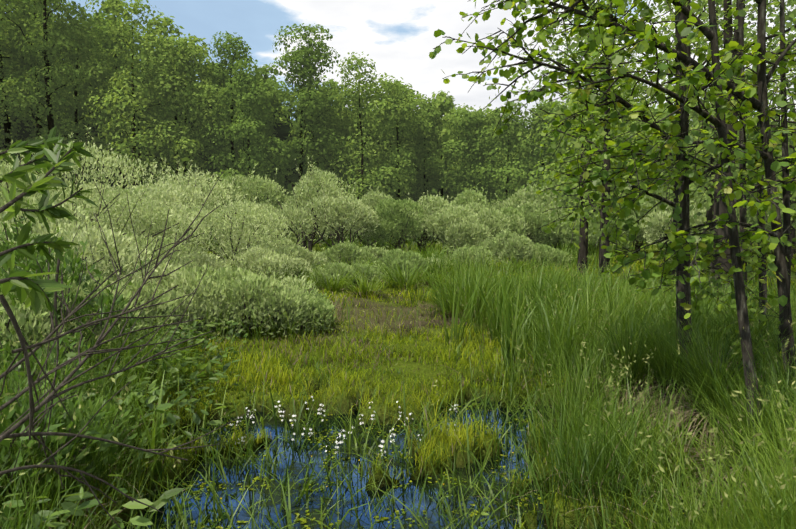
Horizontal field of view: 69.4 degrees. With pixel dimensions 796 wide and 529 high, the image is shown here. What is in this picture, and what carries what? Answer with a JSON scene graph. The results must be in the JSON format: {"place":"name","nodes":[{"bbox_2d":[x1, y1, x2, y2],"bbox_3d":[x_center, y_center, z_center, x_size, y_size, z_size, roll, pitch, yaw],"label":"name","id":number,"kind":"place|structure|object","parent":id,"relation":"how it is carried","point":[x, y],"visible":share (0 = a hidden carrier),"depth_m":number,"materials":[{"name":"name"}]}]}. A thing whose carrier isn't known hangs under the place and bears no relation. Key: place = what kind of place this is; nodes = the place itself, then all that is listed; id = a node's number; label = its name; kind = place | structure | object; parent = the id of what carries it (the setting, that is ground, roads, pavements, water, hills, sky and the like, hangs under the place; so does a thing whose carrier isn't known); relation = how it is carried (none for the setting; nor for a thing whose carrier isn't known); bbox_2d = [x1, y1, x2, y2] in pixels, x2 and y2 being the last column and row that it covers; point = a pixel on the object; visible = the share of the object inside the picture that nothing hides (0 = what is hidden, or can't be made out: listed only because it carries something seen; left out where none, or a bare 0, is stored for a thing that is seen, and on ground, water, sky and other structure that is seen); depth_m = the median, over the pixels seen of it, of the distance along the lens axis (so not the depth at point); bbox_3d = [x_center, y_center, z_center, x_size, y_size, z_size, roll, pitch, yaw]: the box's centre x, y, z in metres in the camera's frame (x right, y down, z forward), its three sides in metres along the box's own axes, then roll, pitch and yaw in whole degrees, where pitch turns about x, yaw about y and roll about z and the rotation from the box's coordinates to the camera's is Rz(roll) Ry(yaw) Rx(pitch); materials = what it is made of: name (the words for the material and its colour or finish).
{"place":"outdoors","nodes":[
{"label":"outdoors","id":0,"kind":"place"},
{"bbox_2d":[0,238,795,528],"bbox_3d":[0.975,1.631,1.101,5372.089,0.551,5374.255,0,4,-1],"label":"ground","id":1,"kind":"structure","parent":0,"point":[461,462],"depth_m":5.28,"materials":[{"name":"green plant"}]},
{"bbox_2d":[0,0,52,126],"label":"alder","id":2,"kind":"object","parent":1,"relation":"on","point":[13,81],"visible":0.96,"depth_m":42.20,"materials":[{"name":"green plant"}]},
{"bbox_2d":[0,0,73,169],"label":"alder","id":3,"kind":"object","parent":1,"relation":"on","point":[6,121],"visible":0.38,"depth_m":48.07,"materials":[{"name":"green plant"}]},
{"bbox_2d":[1,1,79,176],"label":"alder","id":4,"kind":"object","parent":1,"relation":"on","point":[12,34],"visible":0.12,"depth_m":51.26,"materials":[{"name":"green plant"}]},
{"bbox_2d":[0,199,85,303],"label":"shrub","id":5,"kind":"object","parent":1,"relation":"on","point":[12,238],"visible":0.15,"depth_m":5.48,"materials":[{"name":"green plant"}]},
{"bbox_2d":[0,0,92,176],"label":"alder","id":6,"kind":"object","parent":1,"relation":"on","point":[48,91],"visible":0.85,"depth_m":43.98,"materials":[{"name":"green plant"}]},
{"bbox_2d":[0,290,99,401],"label":"willow","id":7,"kind":"object","parent":1,"relation":"on","point":[22,316],"visible":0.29,"depth_m":4.38,"materials":[{"name":"green plant"}]},
{"bbox_2d":[0,0,109,174],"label":"alder","id":8,"kind":"object","parent":1,"relation":"on","point":[56,117],"visible":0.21,"depth_m":48.41,"materials":[{"name":"green plant"}]},
{"bbox_2d":[0,323,111,421],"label":"shrub","id":9,"kind":"object","parent":1,"relation":"on","point":[38,354],"visible":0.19,"depth_m":3.91,"materials":[{"name":"green plant"}]},
{"bbox_2d":[0,357,122,512],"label":"shrub","id":10,"kind":"object","parent":1,"relation":"on","point":[68,423],"visible":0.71,"depth_m":2.90,"materials":[{"name":"green plant"}]},
{"bbox_2d":[0,366,130,492],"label":"shrub","id":11,"kind":"object","parent":1,"relation":"on","point":[91,406],"visible":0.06,"depth_m":3.52,"materials":[{"name":"green plant"}]},
{"bbox_2d":[2,0,130,184],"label":"alder","id":12,"kind":"object","parent":1,"relation":"on","point":[65,43],"visible":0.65,"depth_m":45.30,"materials":[{"name":"green plant"}]},
{"bbox_2d":[0,150,145,276],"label":"willow","id":13,"kind":"object","parent":1,"relation":"on","point":[37,195],"visible":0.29,"depth_m":8.24,"materials":[{"name":"green plant"}]},
{"bbox_2d":[0,227,149,391],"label":"shrub","id":14,"kind":"object","parent":1,"relation":"on","point":[38,266],"visible":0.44,"depth_m":4.77,"materials":[{"name":"green plant"}]},
{"bbox_2d":[2,273,149,360],"bbox_3d":[-3.410,0.662,5.529,1.871,1.203,1.769,0,4,-1],"label":"willow","id":15,"kind":"object","parent":1,"relation":"on","point":[128,294],"visible":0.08,"depth_m":5.53,"materials":[{"name":"green plant"}]},
{"bbox_2d":[0,200,158,299],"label":"willow","id":16,"kind":"object","parent":1,"relation":"on","point":[95,239],"visible":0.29,"depth_m":6.66,"materials":[{"name":"green plant"}]},
{"bbox_2d":[1,228,196,279],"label":"willow","id":17,"kind":"object","parent":1,"relation":"on","point":[149,246],"visible":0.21,"depth_m":9.43,"materials":[{"name":"green plant"}]},
{"bbox_2d":[0,125,209,268],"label":"willow","id":18,"kind":"object","parent":1,"relation":"on","point":[108,158],"visible":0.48,"depth_m":10.29,"materials":[{"name":"green plant"}]},
{"bbox_2d":[59,19,166,191],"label":"alder","id":19,"kind":"object","parent":1,"relation":"on","point":[107,45],"visible":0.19,"depth_m":49.96,"materials":[{"name":"green plant"}]},
{"bbox_2d":[60,274,180,349],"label":"willow","id":20,"kind":"object","parent":1,"relation":"on","point":[137,284],"visible":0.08,"depth_m":6.38,"materials":[{"name":"green plant"}]},
{"bbox_2d":[0,315,247,528],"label":"bank herbs","id":21,"kind":"object","parent":1,"relation":"on","point":[170,419],"visible":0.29,"depth_m":4.01,"materials":[{"name":"green plant"}]},
{"bbox_2d":[0,126,248,528],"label":"willow twigs","id":22,"kind":"object","parent":1,"relation":"on","point":[44,149],"visible":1,"depth_m":1.62,"materials":[{"name":"brown plant"}]},
{"bbox_2d":[56,191,208,275],"bbox_3d":[-5.510,-0.431,12.336,2.859,2.334,3.590,-1,4,-11],"label":"willow","id":23,"kind":"object","parent":1,"relation":"on","point":[143,221],"visible":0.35,"depth_m":11.97,"materials":[{"name":"green plant"}]},
{"bbox_2d":[86,64,183,187],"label":"alder","id":24,"kind":"object","parent":1,"relation":"on","point":[150,114],"visible":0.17,"depth_m":46.52,"materials":[{"name":"green plant"}]},
{"bbox_2d":[73,0,206,185],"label":"alder","id":25,"kind":"object","parent":1,"relation":"on","point":[131,30],"visible":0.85,"depth_m":43.17,"materials":[{"name":"green plant"}]},
{"bbox_2d":[121,262,193,330],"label":"willow","id":26,"kind":"object","parent":1,"relation":"on","point":[160,268],"visible":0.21,"depth_m":7.82,"materials":[{"name":"green plant"}]},
{"bbox_2d":[109,12,208,185],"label":"alder","id":27,"kind":"object","parent":1,"relation":"on","point":[165,23],"visible":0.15,"depth_m":53.86,"materials":[{"name":"green plant"}]},
{"bbox_2d":[108,70,230,179],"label":"alder","id":28,"kind":"object","parent":1,"relation":"on","point":[167,116],"visible":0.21,"depth_m":49.92,"materials":[{"name":"green plant"}]},
{"bbox_2d":[102,28,240,181],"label":"alder","id":29,"kind":"object","parent":1,"relation":"on","point":[161,61],"visible":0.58,"depth_m":44.60,"materials":[{"name":"green plant"}]},
{"bbox_2d":[135,246,231,283],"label":"willow","id":30,"kind":"object","parent":1,"relation":"on","point":[207,259],"visible":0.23,"depth_m":11.68,"materials":[{"name":"green plant"}]},
{"bbox_2d":[145,33,229,177],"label":"alder","id":31,"kind":"object","parent":1,"relation":"on","point":[192,141],"visible":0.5,"depth_m":44.85,"materials":[{"name":"green plant"}]},
{"bbox_2d":[129,159,258,254],"bbox_3d":[-6.436,-1.495,18.073,4.005,3.612,5.725,-1,4,-19],"label":"willow","id":32,"kind":"object","parent":1,"relation":"on","point":[187,190],"visible":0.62,"depth_m":17.83,"materials":[{"name":"green plant"}]},
{"bbox_2d":[134,268,254,343],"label":"willow","id":33,"kind":"object","parent":1,"relation":"on","point":[207,285],"visible":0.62,"depth_m":7.46,"materials":[{"name":"green plant"}]},
{"bbox_2d":[139,262,271,333],"bbox_3d":[-2.622,0.477,8.217,1.662,1.019,2.124,0,4,-1],"label":"willow","id":34,"kind":"object","parent":1,"relation":"on","point":[223,272],"visible":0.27,"depth_m":8.19,"materials":[{"name":"green plant"}]},
{"bbox_2d":[143,198,291,266],"bbox_3d":[-4.747,-0.626,15.492,3.673,2.328,4.283,0,4,-1],"label":"willow","id":35,"kind":"object","parent":1,"relation":"on","point":[228,233],"visible":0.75,"depth_m":15.10,"materials":[{"name":"green plant"}]},
{"bbox_2d":[195,31,271,226],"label":"alder","id":36,"kind":"object","parent":1,"relation":"on","point":[238,46],"visible":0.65,"depth_m":46.15,"materials":[{"name":"green plant"}]},
{"bbox_2d":[192,164,290,236],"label":"willow","id":37,"kind":"object","parent":1,"relation":"on","point":[251,184],"visible":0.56,"depth_m":28.18,"materials":[{"name":"green plant"}]},
{"bbox_2d":[199,58,292,200],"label":"alder","id":38,"kind":"object","parent":1,"relation":"on","point":[247,119],"visible":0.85,"depth_m":42.86,"materials":[{"name":"green plant"}]},
{"bbox_2d":[188,273,318,337],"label":"willow","id":39,"kind":"object","parent":1,"relation":"on","point":[264,284],"visible":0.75,"depth_m":7.67,"materials":[{"name":"green plant"}]},
{"bbox_2d":[214,64,298,199],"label":"alder","id":40,"kind":"object","parent":1,"relation":"on","point":[265,74],"visible":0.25,"depth_m":51.32,"materials":[{"name":"green plant"}]},
{"bbox_2d":[219,225,297,258],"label":"willow","id":41,"kind":"object","parent":1,"relation":"on","point":[285,243],"visible":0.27,"depth_m":20.86,"materials":[{"name":"green plant"}]},
{"bbox_2d":[219,245,312,279],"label":"willow","id":42,"kind":"object","parent":1,"relation":"on","point":[261,258],"visible":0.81,"depth_m":13.39,"materials":[{"name":"green plant"}]},
{"bbox_2d":[228,266,318,328],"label":"willow","id":43,"kind":"object","parent":1,"relation":"on","point":[301,282],"visible":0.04,"depth_m":8.67,"materials":[{"name":"green plant"}]},
{"bbox_2d":[226,200,329,249],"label":"willow","id":44,"kind":"object","parent":1,"relation":"on","point":[268,205],"visible":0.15,"depth_m":27.25,"materials":[{"name":"green plant"}]},
{"bbox_2d":[270,242,329,278],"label":"willow","id":45,"kind":"object","parent":1,"relation":"on","point":[294,251],"visible":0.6,"depth_m":15.77,"materials":[{"name":"green plant"}]},
{"bbox_2d":[256,46,353,241],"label":"alder","id":46,"kind":"object","parent":1,"relation":"on","point":[302,78],"visible":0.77,"depth_m":46.84,"materials":[{"name":"green plant"}]},
{"bbox_2d":[274,285,335,335],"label":"willow","id":47,"kind":"object","parent":1,"relation":"on","point":[326,305],"visible":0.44,"depth_m":8.15,"materials":[{"name":"green plant"}]},
{"bbox_2d":[273,23,353,240],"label":"alder","id":48,"kind":"object","parent":1,"relation":"on","point":[319,44],"visible":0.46,"depth_m":47.71,"materials":[{"name":"green plant"}]},
{"bbox_2d":[267,155,364,251],"bbox_3d":[-3.209,-2.305,23.773,3.730,4.553,5.580,0,4,-1],"label":"willow","id":49,"kind":"object","parent":1,"relation":"on","point":[301,195],"visible":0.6,"depth_m":23.29,"materials":[{"name":"green plant"}]},
{"bbox_2d":[284,86,356,171],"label":"alder","id":50,"kind":"object","parent":1,"relation":"on","point":[334,118],"visible":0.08,"depth_m":51.87,"materials":[{"name":"green plant"}]},
{"bbox_2d":[298,79,363,237],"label":"alder","id":51,"kind":"object","parent":1,"relation":"on","point":[330,104],"visible":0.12,"depth_m":56.45,"materials":[{"name":"green plant"}]},
{"bbox_2d":[0,98,663,242],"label":"wood understorey","id":52,"kind":"object","parent":1,"relation":"on","point":[283,133],"visible":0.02,"depth_m":53.64,"materials":[{"name":"green plant"}]},
{"bbox_2d":[309,258,356,286],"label":"willow","id":53,"kind":"object","parent":1,"relation":"on","point":[334,267],"visible":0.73,"depth_m":13.76,"materials":[{"name":"green plant"}]},
{"bbox_2d":[296,189,379,247],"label":"willow","id":54,"kind":"object","parent":1,"relation":"on","point":[339,212],"visible":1,"depth_m":22.42,"materials":[{"name":"green plant"}]},
{"bbox_2d":[320,241,376,265],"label":"willow","id":55,"kind":"object","parent":1,"relation":"on","point":[348,250],"visible":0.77,"depth_m":17.92,"materials":[{"name":"green plant"}]},
{"bbox_2d":[320,79,400,239],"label":"alder","id":56,"kind":"object","parent":1,"relation":"on","point":[348,123],"visible":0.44,"depth_m":49.67,"materials":[{"name":"green plant"}]},
{"bbox_2d":[349,259,387,283],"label":"willow","id":57,"kind":"object","parent":1,"relation":"on","point":[374,268],"visible":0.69,"depth_m":14.34,"materials":[{"name":"green plant"}]},
{"bbox_2d":[326,52,417,243],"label":"alder","id":58,"kind":"object","parent":1,"relation":"on","point":[360,64],"visible":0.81,"depth_m":44.41,"materials":[{"name":"green plant"}]},
{"bbox_2d":[336,181,409,246],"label":"willow","id":59,"kind":"object","parent":1,"relation":"on","point":[371,197],"visible":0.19,"depth_m":26.66,"materials":[{"name":"green plant"}]},
{"bbox_2d":[89,247,668,383],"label":"tussocks","id":60,"kind":"object","parent":1,"relation":"on","point":[401,279],"visible":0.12,"depth_m":12.50,"materials":[{"name":"green plant"}]},
{"bbox_2d":[115,252,650,486],"bbox_3d":[1.054,0.599,5.996,3.153,1.293,7.164,2,5,27],"label":"reedmace","id":61,"kind":"object","parent":1,"relation":"on","point":[455,336],"visible":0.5,"depth_m":7.12,"materials":[{"name":"green plant"}]},
{"bbox_2d":[361,197,425,253],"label":"willow","id":62,"kind":"object","parent":1,"relation":"on","point":[395,220],"visible":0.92,"depth_m":23.53,"materials":[{"name":"green plant"}]},
{"bbox_2d":[0,229,795,528],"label":"sedge tussocks","id":63,"kind":"object","parent":1,"relation":"on","point":[592,468],"visible":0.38,"depth_m":3.62,"materials":[{"name":"green plant"}]},
{"bbox_2d":[350,79,447,240],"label":"alder","id":64,"kind":"object","parent":1,"relation":"on","point":[401,99],"visible":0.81,"depth_m":46.07,"materials":[{"name":"green plant"}]},
{"bbox_2d":[368,83,431,241],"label":"alder","id":65,"kind":"object","parent":1,"relation":"on","point":[425,124],"visible":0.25,"depth_m":50.02,"materials":[{"name":"green plant"}]},
{"bbox_2d":[373,247,428,278],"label":"willow","id":66,"kind":"object","parent":1,"relation":"on","point":[399,258],"visible":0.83,"depth_m":15.24,"materials":[{"name":"green plant"}]},
{"bbox_2d":[383,93,455,239],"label":"alder","id":67,"kind":"object","parent":1,"relation":"on","point":[429,177],"visible":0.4,"depth_m":52.04,"materials":[{"name":"green plant"}]},
{"bbox_2d":[400,190,469,251],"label":"willow","id":68,"kind":"object","parent":1,"relation":"on","point":[440,204],"visible":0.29,"depth_m":26.44,"materials":[{"name":"green plant"}]},
{"bbox_2d":[405,90,467,195],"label":"alder","id":69,"kind":"object","parent":1,"relation":"on","point":[447,105],"visible":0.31,"depth_m":53.84,"materials":[{"name":"green plant"}]},
{"bbox_2d":[417,205,494,253],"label":"willow","id":70,"kind":"object","parent":1,"relation":"on","point":[453,226],"visible":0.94,"depth_m":24.17,"materials":[{"name":"green plant"}]},
{"bbox_2d":[442,241,492,269],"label":"willow","id":71,"kind":"object","parent":1,"relation":"on","point":[463,250],"visible":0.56,"depth_m":17.45,"materials":[{"name":"green plant"}]},
{"bbox_2d":[436,107,513,204],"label":"alder","id":72,"kind":"object","parent":1,"relation":"on","point":[474,120],"visible":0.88,"depth_m":46.69,"materials":[{"name":"green plant"}]},
{"bbox_2d":[451,183,500,245],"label":"willow","id":73,"kind":"object","parent":1,"relation":"on","point":[466,196],"visible":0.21,"depth_m":32.51,"materials":[{"name":"green plant"}]},
{"bbox_2d":[439,103,523,205],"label":"alder","id":74,"kind":"object","parent":1,"relation":"on","point":[458,167],"visible":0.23,"depth_m":48.27,"materials":[{"name":"green plant"}]},
{"bbox_2d":[457,198,529,248],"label":"willow","id":75,"kind":"object","parent":1,"relation":"on","point":[483,212],"visible":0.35,"depth_m":27.49,"materials":[{"name":"green plant"}]},
{"bbox_2d":[477,227,542,268],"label":"willow","id":76,"kind":"object","parent":1,"relation":"on","point":[509,243],"visible":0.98,"depth_m":18.34,"materials":[{"name":"green plant"}]},
{"bbox_2d":[465,100,559,204],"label":"alder","id":77,"kind":"object","parent":1,"relation":"on","point":[517,127],"visible":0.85,"depth_m":45.17,"materials":[{"name":"green plant"}]},
{"bbox_2d":[486,179,567,243],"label":"willow","id":78,"kind":"object","parent":1,"relation":"on","point":[522,195],"visible":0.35,"depth_m":30.57,"materials":[{"name":"green plant"}]},
{"bbox_2d":[489,202,565,245],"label":"willow","id":79,"kind":"object","parent":1,"relation":"on","point":[537,216],"visible":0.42,"depth_m":28.77,"materials":[{"name":"green plant"}]},
{"bbox_2d":[509,99,580,210],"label":"alder","id":80,"kind":"object","parent":1,"relation":"on","point":[548,119],"visible":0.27,"depth_m":46.27,"materials":[{"name":"green plant"}]},
{"bbox_2d":[525,242,572,268],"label":"willow","id":81,"kind":"object","parent":1,"relation":"on","point":[543,250],"visible":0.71,"depth_m":19.00,"materials":[{"name":"green plant"}]},
{"bbox_2d":[532,209,596,251],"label":"willow","id":82,"kind":"object","parent":1,"relation":"on","point":[566,233],"visible":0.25,"depth_m":29.04,"materials":[{"name":"green plant"}]},
{"bbox_2d":[515,20,664,259],"bbox_3d":[7.383,-4.822,22.199,4.951,9.738,4.940,-4,5,-41],"label":"tree","id":83,"kind":"object","parent":1,"relation":"on","point":[570,95],"visible":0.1,"depth_m":21.84,"materials":[{"name":"green plant"}]},
{"bbox_2d":[529,39,675,273],"bbox_3d":[5.235,-2.358,13.960,3.782,6.057,3.665,0,4,-1],"label":"young alder","id":84,"kind":"object","parent":1,"relation":"on","point":[594,137],"visible":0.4,"depth_m":13.89,"materials":[{"name":"green plant"}]},
{"bbox_2d":[510,0,702,274],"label":"tree","id":85,"kind":"object","parent":1,"relation":"on","point":[583,248],"visible":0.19,"depth_m":16.90,"materials":[{"name":"green plant"}]},
{"bbox_2d":[485,0,732,279],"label":"tree","id":86,"kind":"object","parent":1,"relation":"on","point":[606,185],"visible":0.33,"depth_m":11.93,"materials":[{"name":"green plant"}]},
{"bbox_2d":[429,0,795,439],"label":"alders","id":87,"kind":"object","parent":1,"relation":"on","point":[765,150],"visible":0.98,"depth_m":3.90,"materials":[{"name":"green plant"}]},
{"bbox_2d":[612,196,671,252],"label":"willow","id":88,"kind":"object","parent":1,"relation":"on","point":[639,215],"visible":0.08,"depth_m":30.60,"materials":[{"name":"green plant"}]},
{"bbox_2d":[635,171,707,251],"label":"willow","id":89,"kind":"object","parent":1,"relation":"on","point":[662,192],"visible":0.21,"depth_m":30.55,"materials":[{"name":"green plant"}]},
{"bbox_2d":[555,0,795,287],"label":"tree","id":90,"kind":"object","parent":1,"relation":"on","point":[727,38],"visible":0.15,"depth_m":11.31,"materials":[{"name":"green plant"}]},
{"bbox_2d":[562,276,795,508],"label":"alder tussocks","id":91,"kind":"object","parent":1,"relation":"on","point":[702,361],"visible":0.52,"depth_m":4.23,"materials":[{"name":"green plant"}]},
{"bbox_2d":[570,0,795,291],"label":"tree","id":92,"kind":"object","parent":1,"relation":"on","point":[722,207],"visible":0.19,"depth_m":8.80,"materials":[{"name":"green plant"}]},
{"bbox_2d":[583,0,791,282],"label":"tree","id":93,"kind":"object","parent":1,"relation":"on","point":[689,52],"visible":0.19,"depth_m":14.06,"materials":[{"name":"green plant"}]},
{"bbox_2d":[640,201,737,245],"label":"willow","id":94,"kind":"object","parent":1,"relation":"on","point":[658,216],"visible":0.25,"depth_m":28.99,"materials":[{"name":"green plant"}]},
{"bbox_2d":[598,0,795,221],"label":"tree","id":95,"kind":"object","parent":1,"relation":"on","point":[699,10],"visible":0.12,"depth_m":17.06,"materials":[{"name":"green plant"}]},
{"bbox_2d":[637,0,795,264],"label":"tree","id":96,"kind":"object","parent":1,"relation":"on","point":[709,214],"visible":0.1,"depth_m":20.58,"materials":[{"name":"green plant"}]},
{"bbox_2d":[649,0,795,197],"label":"tree","id":97,"kind":"object","parent":1,"relation":"on","point":[788,24],"visible":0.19,"depth_m":7.08,"materials":[{"name":"green plant"}]},
{"bbox_2d":[667,0,795,244],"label":"tree","id":98,"kind":"object","parent":1,"relation":"on","point":[792,206],"visible":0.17,"depth_m":16.61,"materials":[{"name":"green plant"}]},
{"bbox_2d":[709,0,795,267],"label":"tree","id":99,"kind":"object","parent":1,"relation":"on","point":[793,231],"visible":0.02,"depth_m":19.77,"materials":[{"name":"green plant"}]},
{"bbox_2d":[5,0,795,127],"label":"sky","id":100,"kind":"structure","parent":0,"point":[398,35],"materials":[{"name":"white"}]},
{"bbox_2d":[64,394,749,528],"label":"pool water","id":101,"kind":"structure","parent":0,"point":[348,521],"depth_m":3.66,"materials":[{"name":"blue liquid"}]},
{"bbox_2d":[206,396,556,528],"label":"white wildflowers","id":102,"kind":"object","parent":101,"relation":"on","point":[384,452],"visible":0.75,"depth_m":4.00,"materials":[{"name":"white plant"}]},
{"bbox_2d":[38,358,795,528],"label":"grass","id":103,"kind":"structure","parent":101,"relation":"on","point":[182,520],"depth_m":3.62,"materials":[{"name":"green plant"}]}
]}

